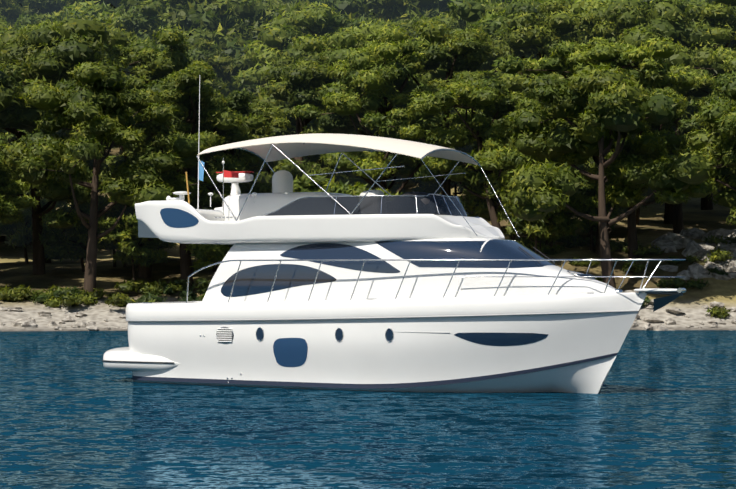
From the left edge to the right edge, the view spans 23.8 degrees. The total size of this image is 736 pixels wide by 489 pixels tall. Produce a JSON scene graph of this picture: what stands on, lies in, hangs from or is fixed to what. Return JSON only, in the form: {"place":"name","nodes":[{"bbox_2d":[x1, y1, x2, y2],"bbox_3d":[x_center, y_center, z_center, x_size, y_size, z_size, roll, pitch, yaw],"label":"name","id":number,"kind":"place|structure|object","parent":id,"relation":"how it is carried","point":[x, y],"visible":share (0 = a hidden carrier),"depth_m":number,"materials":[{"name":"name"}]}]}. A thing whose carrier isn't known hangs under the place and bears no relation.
{"place":"outdoors","nodes":[
{"label":"outdoors","id":0,"kind":"place"},
{"bbox_2d":[0,330,735,488],"bbox_3d":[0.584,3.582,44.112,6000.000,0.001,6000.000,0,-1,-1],"label":"water","id":1,"kind":"structure","parent":0,"point":[658,411],"depth_m":32.34,"materials":[{"name":"blue liquid"}]},
{"bbox_2d":[102,79,685,393],"bbox_3d":[0.504,-0.069,44.204,15.601,9.002,4.615,0,-1,28],"label":"yacht","id":2,"kind":"object","parent":1,"relation":"on","point":[374,290],"visible":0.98,"depth_m":42.55,"materials":[{"name":"white plastic"}]},
{"bbox_2d":[0,104,735,331],"bbox_3d":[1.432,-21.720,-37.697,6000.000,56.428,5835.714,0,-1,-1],"label":"terrain","id":3,"kind":"structure","parent":0,"point":[15,270],"depth_m":93.89,"materials":[{"name":"beige sand"}]},
{"bbox_2d":[0,0,735,318],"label":"trees","id":4,"kind":"object","parent":3,"relation":"on","point":[61,46],"depth_m":95.13,"materials":[{"name":"green plant"}]},
{"bbox_2d":[0,228,735,330],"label":"rocks","id":5,"kind":"object","parent":3,"relation":"on","point":[668,242],"visible":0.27,"depth_m":91.47,"materials":[{"name":"stone"}]}
]}

